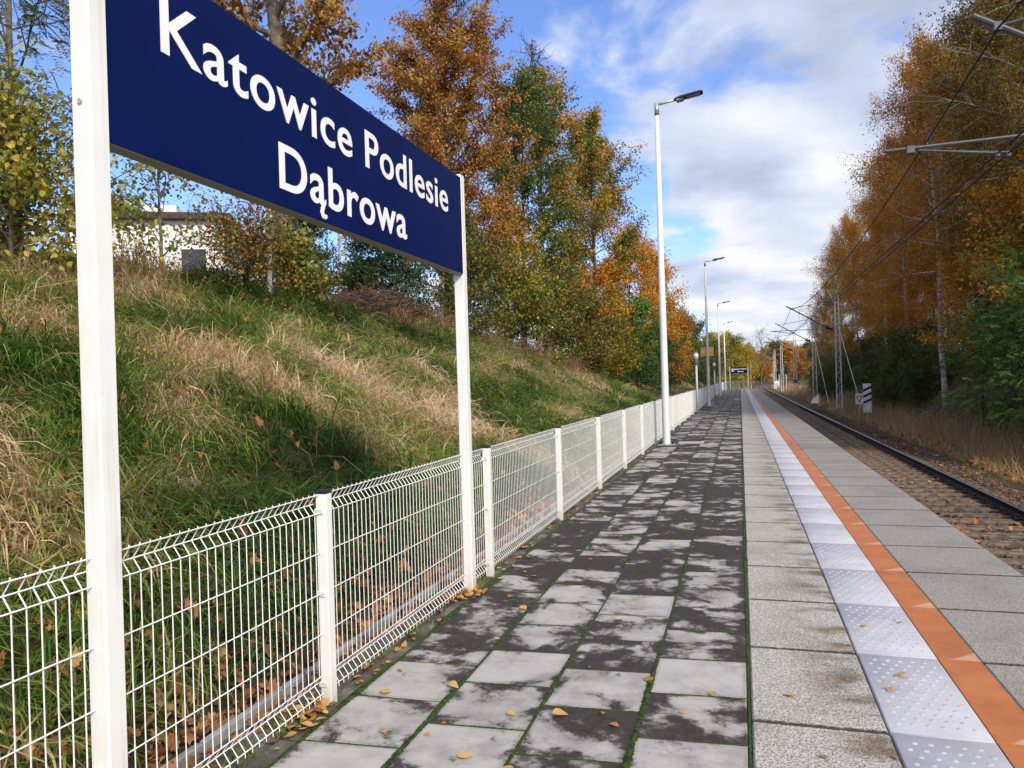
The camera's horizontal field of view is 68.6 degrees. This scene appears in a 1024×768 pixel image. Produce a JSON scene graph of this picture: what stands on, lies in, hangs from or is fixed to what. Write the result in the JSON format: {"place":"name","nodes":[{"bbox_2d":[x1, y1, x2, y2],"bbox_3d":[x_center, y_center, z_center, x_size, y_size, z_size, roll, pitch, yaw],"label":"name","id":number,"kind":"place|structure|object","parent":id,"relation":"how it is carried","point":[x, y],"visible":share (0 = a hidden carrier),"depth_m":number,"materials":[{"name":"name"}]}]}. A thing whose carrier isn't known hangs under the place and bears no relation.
{"place":"outdoors","nodes":[
{"label":"outdoors","id":0,"kind":"place"},
{"bbox_2d":[0,0,1022,375],"label":"sky","id":1,"kind":"structure","parent":0,"point":[752,177],"materials":[{"name":"blue"}]},
{"bbox_2d":[0,231,1023,767],"bbox_3d":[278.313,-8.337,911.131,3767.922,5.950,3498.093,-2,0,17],"label":"ground","id":2,"kind":"structure","parent":0,"point":[132,758],"depth_m":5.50,"materials":[{"name":"green plant"}]},
{"bbox_2d":[0,0,72,249],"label":"ailanthus tree","id":3,"kind":"object","parent":2,"relation":"on","point":[7,12],"visible":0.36,"depth_m":10.26,"materials":[{"name":"green plant"}]},
{"bbox_2d":[0,48,128,255],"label":"understory shrub","id":4,"kind":"object","parent":2,"relation":"on","point":[49,158],"visible":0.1,"depth_m":10.76,"materials":[{"name":"green plant"}]},
{"bbox_2d":[0,19,175,290],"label":"lime shrub","id":5,"kind":"object","parent":2,"relation":"on","point":[12,123],"visible":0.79,"depth_m":9.30,"materials":[{"name":"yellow plant"}]},
{"bbox_2d":[64,225,222,292],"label":"dead stalks","id":6,"kind":"object","parent":2,"relation":"on","point":[137,253],"visible":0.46,"depth_m":11.15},
{"bbox_2d":[57,205,245,279],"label":"house","id":7,"kind":"structure","parent":2,"relation":"on","point":[178,214],"depth_m":33.64,"materials":[{"name":"paint"}]},
{"bbox_2d":[179,248,207,272],"bbox_3d":[-14.329,-5.495,33.795,1.200,1.300,0.080,-2,0,-11],"label":"window","id":8,"kind":"structure","parent":7,"relation":"in","point":[187,250],"depth_m":33.75,"materials":[{"name":"grey glass"}]},
{"bbox_2d":[110,152,222,277],"bbox_3d":[-5.707,-3.167,12.077,2.142,3.647,2.014,-2,0,-23],"label":"hazel shrub","id":9,"kind":"object","parent":2,"relation":"on","point":[162,193],"visible":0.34,"depth_m":12.25,"materials":[{"name":"green plant"}]},
{"bbox_2d":[163,185,327,301],"bbox_3d":[-5.240,-2.643,14.133,2.981,2.630,3.062,-2,0,17],"label":"bramble shrub","id":10,"kind":"object","parent":2,"relation":"on","point":[238,236],"visible":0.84,"depth_m":13.90,"materials":[{"name":"green plant"}]},
{"bbox_2d":[237,218,342,304],"bbox_3d":[-4.614,-2.427,15.376,2.172,2.409,2.248,-2,0,17],"label":"ivy shrub","id":11,"kind":"object","parent":2,"relation":"on","point":[318,274],"visible":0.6,"depth_m":15.47,"materials":[{"name":"green plant"}]},
{"bbox_2d":[252,217,358,297],"bbox_3d":[-6.470,-4.154,22.085,3.770,5.910,3.708,-2,0,17],"label":"spruce tree","id":12,"kind":"object","parent":2,"relation":"on","point":[319,255],"visible":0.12,"depth_m":21.97,"materials":[{"name":"green plant"}]},
{"bbox_2d":[212,0,430,298],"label":"oak tree","id":13,"kind":"object","parent":2,"relation":"on","point":[291,43],"visible":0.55,"depth_m":17.00,"materials":[{"name":"orange plant"}]},
{"bbox_2d":[329,281,449,328],"bbox_3d":[-3.318,-1.925,19.910,2.353,1.638,5.262,-2,0,17],"label":"brush pile","id":14,"kind":"object","parent":2,"relation":"on","point":[370,294],"visible":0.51,"depth_m":19.21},
{"bbox_2d":[314,237,477,327],"bbox_3d":[-3.614,-3.327,22.366,5.120,6.588,4.376,-2,0,-37],"label":"tree","id":15,"kind":"object","parent":2,"relation":"on","point":[359,269],"visible":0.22,"depth_m":21.87,"materials":[{"name":"green plant"}]},
{"bbox_2d":[160,432,658,767],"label":"drain channel","id":16,"kind":"object","parent":2,"relation":"on","point":[216,736],"visible":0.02,"depth_m":4.37,"materials":[{"name":"concrete"}]},
{"bbox_2d":[383,303,436,340],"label":"dead stalks","id":17,"kind":"object","parent":2,"relation":"on","point":[408,320],"visible":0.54,"depth_m":18.65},
{"bbox_2d":[413,296,454,333],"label":"dead stalks","id":18,"kind":"object","parent":2,"relation":"on","point":[441,317],"visible":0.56,"depth_m":20.90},
{"bbox_2d":[375,104,528,320],"bbox_3d":[-2.744,-6.916,35.271,7.270,12.000,5.759,-2,0,42],"label":"mixed tree","id":19,"kind":"object","parent":2,"relation":"on","point":[466,184],"visible":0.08,"depth_m":34.86,"materials":[{"name":"green plant"}]},
{"bbox_2d":[365,0,541,324],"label":"oak tree","id":20,"kind":"object","parent":2,"relation":"on","point":[424,119],"visible":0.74,"depth_m":28.70,"materials":[{"name":"orange plant"}]},
{"bbox_2d":[429,204,515,338],"bbox_3d":[-1.508,-4.072,26.992,3.568,5.526,3.510,-2,0,17],"label":"pine tree","id":21,"kind":"object","parent":2,"relation":"on","point":[468,224],"visible":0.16,"depth_m":27.08,"materials":[{"name":"green plant"}]},
{"bbox_2d":[422,227,525,344],"bbox_3d":[-1.439,-3.185,24.784,3.755,4.315,3.698,-2,0,17],"label":"shrub","id":22,"kind":"object","parent":2,"relation":"on","point":[476,260],"visible":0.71,"depth_m":24.51,"materials":[{"name":"green plant"}]},
{"bbox_2d":[471,322,530,359],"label":"dead stalks","id":23,"kind":"object","parent":2,"relation":"on","point":[493,340],"visible":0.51,"depth_m":23.56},
{"bbox_2d":[453,190,554,344],"bbox_3d":[0.058,-4.454,30.569,4.672,6.951,5.325,-2,0,-35],"label":"shrub","id":24,"kind":"object","parent":2,"relation":"on","point":[533,236],"visible":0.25,"depth_m":29.93,"materials":[{"name":"green plant"}]},
{"bbox_2d":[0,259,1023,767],"bbox_3d":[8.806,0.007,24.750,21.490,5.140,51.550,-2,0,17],"label":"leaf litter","id":25,"kind":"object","parent":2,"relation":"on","point":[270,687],"visible":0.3,"depth_m":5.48,"materials":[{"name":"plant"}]},
{"bbox_2d":[0,225,1023,571],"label":"dry grass","id":26,"kind":"structure","parent":2,"relation":"on","point":[1008,455],"depth_m":25.15,"materials":[{"name":"plant"}]},
{"bbox_2d":[470,241,594,366],"bbox_3d":[0.590,-2.732,29.029,4.700,5.652,5.046,-2,0,28],"label":"shrub","id":27,"kind":"object","parent":2,"relation":"on","point":[538,293],"visible":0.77,"depth_m":28.53,"materials":[{"name":"green plant"}]},
{"bbox_2d":[465,59,600,351],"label":"mixed tree","id":28,"kind":"object","parent":2,"relation":"on","point":[563,189],"visible":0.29,"depth_m":42.12,"materials":[{"name":"green plant"}]},
{"bbox_2d":[510,29,562,350],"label":"birch tree","id":29,"kind":"object","parent":2,"relation":"on","point":[531,51],"visible":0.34,"depth_m":42.07,"materials":[{"name":"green plant"}]},
{"bbox_2d":[462,58,612,336],"bbox_3d":[1.389,-8.398,37.000,8.136,14.710,6.793,-2,0,-23],"label":"mixed tree","id":30,"kind":"object","parent":2,"relation":"on","point":[528,107],"visible":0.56,"depth_m":36.51,"materials":[{"name":"green plant"}]},
{"bbox_2d":[510,327,566,370],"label":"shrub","id":31,"kind":"object","parent":2,"relation":"on","point":[529,346],"visible":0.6,"depth_m":26.38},
{"bbox_2d":[495,246,629,362],"bbox_3d":[1.642,-3.134,32.489,6.335,5.612,5.044,-2,0,-11],"label":"shrub","id":32,"kind":"object","parent":2,"relation":"on","point":[572,301],"visible":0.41,"depth_m":32.01,"materials":[{"name":"green plant"}]},
{"bbox_2d":[521,283,636,375],"bbox_3d":[2.921,-2.487,34.844,4.834,4.671,5.246,-2,0,-35],"label":"shrub","id":33,"kind":"object","parent":2,"relation":"on","point":[592,309],"visible":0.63,"depth_m":34.18,"materials":[{"name":"green plant"}]},
{"bbox_2d":[546,150,645,338],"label":"mixed tree","id":34,"kind":"object","parent":2,"relation":"on","point":[609,258],"visible":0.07,"depth_m":51.79,"materials":[{"name":"green plant"}]},
{"bbox_2d":[555,246,642,374],"bbox_3d":[4.158,-3.577,38.880,5.175,6.885,4.488,-2,0,29],"label":"tree","id":35,"kind":"object","parent":2,"relation":"on","point":[603,274],"visible":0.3,"depth_m":38.42,"materials":[{"name":"green plant"}]},
{"bbox_2d":[549,101,655,370],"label":"mixed tree","id":36,"kind":"object","parent":2,"relation":"on","point":[591,143],"visible":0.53,"depth_m":45.09,"materials":[{"name":"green plant"}]},
{"bbox_2d":[565,297,655,376],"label":"shrub","id":37,"kind":"object","parent":2,"relation":"on","point":[607,367],"visible":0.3,"depth_m":38.00,"materials":[{"name":"green plant"}]},
{"bbox_2d":[604,222,672,378],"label":"tree","id":38,"kind":"object","parent":2,"relation":"on","point":[650,288],"visible":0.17,"depth_m":61.35,"materials":[{"name":"orange plant"}]},
{"bbox_2d":[605,287,692,389],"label":"shrub","id":39,"kind":"object","parent":2,"relation":"on","point":[649,362],"visible":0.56,"depth_m":41.54,"materials":[{"name":"green plant"}]},
{"bbox_2d":[628,320,689,389],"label":"shrub","id":40,"kind":"object","parent":2,"relation":"on","point":[669,344],"visible":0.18,"depth_m":53.57,"materials":[{"name":"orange plant"}]},
{"bbox_2d":[630,238,694,382],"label":"tree","id":41,"kind":"object","parent":2,"relation":"on","point":[669,300],"visible":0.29,"depth_m":66.54,"materials":[{"name":"orange plant"}]},
{"bbox_2d":[649,304,699,384],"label":"tree","id":42,"kind":"object","parent":2,"relation":"on","point":[685,319],"visible":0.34,"depth_m":76.75,"materials":[{"name":"orange plant"}]},
{"bbox_2d":[671,303,712,383],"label":"green tree","id":43,"kind":"object","parent":2,"relation":"on","point":[697,343],"visible":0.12,"depth_m":85.41,"materials":[{"name":"green plant"}]},
{"bbox_2d":[684,314,717,384],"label":"dark tree","id":44,"kind":"object","parent":2,"relation":"on","point":[697,330],"visible":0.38,"depth_m":96.44,"materials":[{"name":"green plant"}]},
{"bbox_2d":[689,335,735,388],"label":"dark tree","id":45,"kind":"object","parent":2,"relation":"on","point":[715,345],"visible":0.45,"depth_m":111.44,"materials":[{"name":"green plant"}]},
{"bbox_2d":[716,329,750,389],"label":"yellow tree","id":46,"kind":"object","parent":2,"relation":"on","point":[733,338],"visible":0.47,"depth_m":133.80,"materials":[{"name":"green plant"}]},
{"bbox_2d":[727,342,758,387],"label":"yellow tree","id":47,"kind":"object","parent":2,"relation":"on","point":[743,350],"visible":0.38,"depth_m":139.14,"materials":[{"name":"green plant"}]},
{"bbox_2d":[741,411,753,767],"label":"platform body","id":48,"kind":"structure","parent":2,"relation":"on","point":[747,702],"depth_m":3.64,"materials":[{"name":"concrete"}]},
{"bbox_2d":[69,0,475,767],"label":"station sign","id":49,"kind":"object","parent":48,"relation":"on","point":[209,94],"visible":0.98,"depth_m":2.97,"materials":[{"name":"metal"}]},
{"bbox_2d":[204,391,722,767],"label":"platform kerb","id":50,"kind":"structure","parent":48,"relation":"on","point":[347,687],"depth_m":4.52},
{"bbox_2d":[0,382,723,767],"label":"fence","id":51,"kind":"object","parent":50,"relation":"on","point":[682,406],"visible":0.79,"depth_m":3.96,"materials":[{"name":"metal"}]},
{"bbox_2d":[210,512,565,767],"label":"weed tufts","id":52,"kind":"object","parent":50,"relation":"on","point":[375,651],"visible":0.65,"depth_m":3.58,"materials":[{"name":"green plant"}]},
{"bbox_2d":[210,432,670,767],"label":"kerb leaf litter","id":53,"kind":"object","parent":50,"relation":"on","point":[322,703],"visible":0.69,"depth_m":3.78,"materials":[{"name":"plant"}]},
{"bbox_2d":[270,389,747,767],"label":"platform paving","id":54,"kind":"structure","parent":48,"relation":"on","point":[580,733],"depth_m":4.44,"materials":[{"name":"concrete"}]},
{"bbox_2d":[266,398,752,767],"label":"moss","id":55,"kind":"object","parent":54,"relation":"on","point":[627,759],"visible":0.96,"depth_m":4.30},
{"bbox_2d":[654,89,702,445],"bbox_3d":[4.080,-2.768,18.169,1.303,8.490,0.400,-2,0,17],"label":"platform lamp","id":56,"kind":"object","parent":54,"relation":"on","point":[664,362],"visible":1,"depth_m":18.24,"materials":[{"name":"metal"}]},
{"bbox_2d":[704,257,724,405],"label":"platform lamp","id":57,"kind":"object","parent":54,"relation":"on","point":[707,360],"visible":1,"depth_m":43.14,"materials":[{"name":"white metal"}]},
{"bbox_2d":[741,389,902,767],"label":"platform edge","id":58,"kind":"object","parent":48,"relation":"on","point":[801,647],"visible":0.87,"depth_m":4.31,"materials":[{"name":"concrete"}]},
{"bbox_2d":[745,389,1012,767],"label":"tactile strip","id":59,"kind":"object","parent":48,"relation":"on","point":[930,718],"visible":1,"depth_m":4.27,"materials":[{"name":"concrete"}]},
{"bbox_2d":[749,389,1023,767],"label":"safety line","id":60,"kind":"object","parent":48,"relation":"on","point":[997,710],"visible":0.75,"depth_m":4.50,"materials":[{"name":"paint"}]},
{"bbox_2d":[751,389,1023,711],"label":"platform edge","id":61,"kind":"object","parent":48,"relation":"on","point":[971,590],"visible":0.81,"depth_m":6.35,"materials":[{"name":"concrete"}]},
{"bbox_2d":[777,341,799,379],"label":"autumn tree","id":62,"kind":"object","parent":2,"relation":"on","point":[785,351],"visible":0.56,"depth_m":432.90,"materials":[{"name":"orange plant"}]},
{"bbox_2d":[763,315,828,403],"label":"catenary mast","id":63,"kind":"object","parent":2,"relation":"on","point":[812,345],"visible":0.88,"depth_m":70.73,"materials":[{"name":"metal"}]},
{"bbox_2d":[788,348,813,380],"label":"autumn tree","id":64,"kind":"object","parent":2,"relation":"on","point":[799,356],"visible":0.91,"depth_m":248.45,"materials":[{"name":"orange plant"}]},
{"bbox_2d":[770,289,861,410],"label":"catenary mast","id":65,"kind":"object","parent":2,"relation":"on","point":[835,335],"visible":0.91,"depth_m":53.51,"materials":[{"name":"metal"}]},
{"bbox_2d":[759,0,1023,362],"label":"messenger wire","id":66,"kind":"object","parent":65,"relation":"attached to","point":[993,34],"visible":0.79,"depth_m":14.11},
{"bbox_2d":[765,130,1023,355],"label":"contact wire","id":67,"kind":"object","parent":65,"relation":"attached to","point":[993,156],"visible":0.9,"depth_m":13.68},
{"bbox_2d":[766,139,1023,355],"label":"contact wire","id":68,"kind":"object","parent":65,"relation":"attached to","point":[998,161],"visible":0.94,"depth_m":14.16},
{"bbox_2d":[798,281,861,363],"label":"birch tree","id":69,"kind":"object","parent":2,"relation":"on","point":[827,322],"visible":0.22,"depth_m":83.18,"materials":[{"name":"orange plant"}]},
{"bbox_2d":[794,241,872,398],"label":"birch tree","id":70,"kind":"object","parent":2,"relation":"on","point":[816,331],"visible":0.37,"depth_m":69.69,"materials":[{"name":"orange plant"}]},
{"bbox_2d":[815,358,851,400],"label":"shrub","id":71,"kind":"object","parent":2,"relation":"on","point":[827,372],"visible":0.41,"depth_m":70.58,"materials":[{"name":"green plant"}]},
{"bbox_2d":[820,347,861,395],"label":"shrub","id":72,"kind":"object","parent":2,"relation":"on","point":[843,358],"visible":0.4,"depth_m":65.81,"materials":[{"name":"green plant"}]},
{"bbox_2d":[808,209,895,390],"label":"birch tree","id":73,"kind":"object","parent":2,"relation":"on","point":[849,335],"visible":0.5,"depth_m":60.72,"materials":[{"name":"orange plant"}]},
{"bbox_2d":[844,339,899,397],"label":"shrub","id":74,"kind":"object","parent":2,"relation":"on","point":[861,381],"visible":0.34,"depth_m":52.39,"materials":[{"name":"green plant"}]},
{"bbox_2d":[824,151,927,349],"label":"birch tree","id":75,"kind":"object","parent":2,"relation":"on","point":[856,271],"visible":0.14,"depth_m":53.18,"materials":[{"name":"orange plant"}]},
{"bbox_2d":[752,381,1023,557],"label":"ballast","id":76,"kind":"structure","parent":2,"relation":"on","point":[891,441],"depth_m":18.93,"materials":[{"name":"gravel"}]},
{"bbox_2d":[754,380,1023,575],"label":"railway track","id":77,"kind":"structure","parent":76,"relation":"on","point":[1004,508],"depth_m":16.47,"materials":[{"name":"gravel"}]},
{"bbox_2d":[871,371,906,410],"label":"shrub","id":78,"kind":"object","parent":2,"relation":"on","point":[885,395],"visible":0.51,"depth_m":44.97,"materials":[{"name":"green plant"}]},
{"bbox_2d":[834,197,946,348],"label":"birch tree","id":79,"kind":"object","parent":2,"relation":"on","point":[871,318],"visible":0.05,"depth_m":56.53,"materials":[{"name":"orange plant"}]},
{"bbox_2d":[837,126,951,386],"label":"birch tree","id":80,"kind":"object","parent":2,"relation":"on","point":[910,314],"visible":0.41,"depth_m":45.44,"materials":[{"name":"orange plant"}]},
{"bbox_2d":[860,314,949,398],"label":"shrub","id":81,"kind":"object","parent":2,"relation":"on","point":[889,357],"visible":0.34,"depth_m":44.19,"materials":[{"name":"green plant"}]},
{"bbox_2d":[860,131,957,319],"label":"birch tree","id":82,"kind":"object","parent":2,"relation":"on","point":[892,258],"visible":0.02,"depth_m":50.34,"materials":[{"name":"orange plant"}]},
{"bbox_2d":[890,362,938,407],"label":"shrub","id":83,"kind":"object","parent":2,"relation":"on","point":[912,382],"visible":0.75,"depth_m":39.98,"materials":[{"name":"green plant"}]},
{"bbox_2d":[809,409,1023,568],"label":"gravel","id":84,"kind":"structure","parent":2,"relation":"on","point":[926,458],"depth_m":17.94,"materials":[{"name":"gravel"}]},
{"bbox_2d":[837,22,1004,405],"bbox_3d":[19.761,-8.067,35.368,7.653,18.500,8.926,-2,0,42],"label":"birch tree","id":85,"kind":"object","parent":2,"relation":"on","point":[909,74],"visible":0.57,"depth_m":35.93,"materials":[{"name":"orange plant"}]},
{"bbox_2d":[859,230,982,345],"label":"oak tree","id":86,"kind":"object","parent":2,"relation":"on","point":[927,293],"visible":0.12,"depth_m":46.29,"materials":[{"name":"brown plant"}]},
{"bbox_2d":[889,305,960,371],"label":"shrub","id":87,"kind":"object","parent":2,"relation":"on","point":[929,326],"visible":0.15,"depth_m":42.95,"materials":[{"name":"green plant"}]},
{"bbox_2d":[886,327,969,392],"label":"shrub","id":88,"kind":"object","parent":2,"relation":"on","point":[910,347],"visible":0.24,"depth_m":41.30,"materials":[{"name":"green plant"}]},
{"bbox_2d":[864,35,994,350],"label":"birch tree","id":89,"kind":"object","parent":2,"relation":"on","point":[917,213],"visible":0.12,"depth_m":40.85,"materials":[{"name":"orange plant"}]},
{"bbox_2d":[902,336,968,396],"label":"shrub","id":90,"kind":"object","parent":2,"relation":"on","point":[925,356],"visible":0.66,"depth_m":38.80,"materials":[{"name":"green plant"}]},
{"bbox_2d":[885,13,1023,156],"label":"catenary mast","id":91,"kind":"object","parent":2,"relation":"on","point":[994,25],"visible":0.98,"depth_m":10.65,"materials":[{"name":"metal"}]},
{"bbox_2d":[898,0,1023,267],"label":"birch tree","id":92,"kind":"object","parent":2,"relation":"on","point":[965,20],"visible":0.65,"depth_m":28.39,"materials":[{"name":"orange plant"}]},
{"bbox_2d":[903,0,1023,349],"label":"birch tree","id":93,"kind":"object","parent":2,"relation":"on","point":[975,88],"visible":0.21,"depth_m":32.69,"materials":[{"name":"orange plant"}]},
{"bbox_2d":[903,0,1023,210],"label":"birch tree","id":94,"kind":"object","parent":2,"relation":"on","point":[1019,127],"visible":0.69,"depth_m":26.95,"materials":[{"name":"orange plant"}]},
{"bbox_2d":[904,25,1023,263],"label":"birch tree","id":95,"kind":"object","parent":2,"relation":"on","point":[962,148],"visible":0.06,"depth_m":36.10,"materials":[{"name":"orange plant"}]},
{"bbox_2d":[909,216,1021,388],"bbox_3d":[20.486,-3.533,32.421,5.750,7.669,5.582,-2,0,-44],"label":"oak tree","id":96,"kind":"object","parent":2,"relation":"on","point":[960,271],"visible":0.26,"depth_m":32.77,"materials":[{"name":"brown plant"}]},
{"bbox_2d":[913,295,1022,426],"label":"robinia bush","id":97,"kind":"object","parent":2,"relation":"on","point":[964,364],"visible":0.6,"depth_m":28.52,"materials":[{"name":"green plant"}]},
{"bbox_2d":[928,0,1023,241],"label":"birch tree","id":98,"kind":"object","parent":2,"relation":"on","point":[1022,106],"visible":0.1,"depth_m":30.28,"materials":[{"name":"orange plant"}]},
{"bbox_2d":[931,212,1023,383],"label":"robinia bush","id":99,"kind":"object","parent":2,"relation":"on","point":[1022,257],"visible":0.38,"depth_m":26.36,"materials":[{"name":"green plant"}]},
{"bbox_2d":[934,245,1023,437],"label":"robinia bush","id":100,"kind":"object","parent":2,"relation":"on","point":[1001,327],"visible":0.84,"depth_m":24.12,"materials":[{"name":"green plant"}]},
{"bbox_2d":[941,280,1021,375],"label":"shrub","id":101,"kind":"object","parent":2,"relation":"on","point":[988,304],"visible":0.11,"depth_m":31.70,"materials":[{"name":"green plant"}]},
{"bbox_2d":[945,107,1023,327],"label":"oak tree","id":102,"kind":"object","parent":2,"relation":"on","point":[1009,190],"visible":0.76,"depth_m":25.90,"materials":[{"name":"orange plant"}]},
{"bbox_2d":[956,114,1023,289],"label":"oak tree","id":103,"kind":"object","parent":2,"relation":"on","point":[985,206],"visible":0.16,"depth_m":28.85,"materials":[{"name":"orange plant"}]},
{"bbox_2d":[961,0,1023,207],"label":"birch tree","id":104,"kind":"object","parent":2,"relation":"on","point":[1011,38],"visible":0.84,"depth_m":23.13,"materials":[{"name":"orange plant"}]},
{"bbox_2d":[971,213,1023,387],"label":"robinia bush","id":105,"kind":"object","parent":2,"relation":"on","point":[1019,282],"visible":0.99,"depth_m":20.47,"materials":[{"name":"green plant"}]},
{"bbox_2d":[976,308,1023,439],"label":"robinia bush","id":106,"kind":"object","parent":2,"relation":"on","point":[1021,408],"visible":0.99,"depth_m":20.55,"materials":[{"name":"green plant"}]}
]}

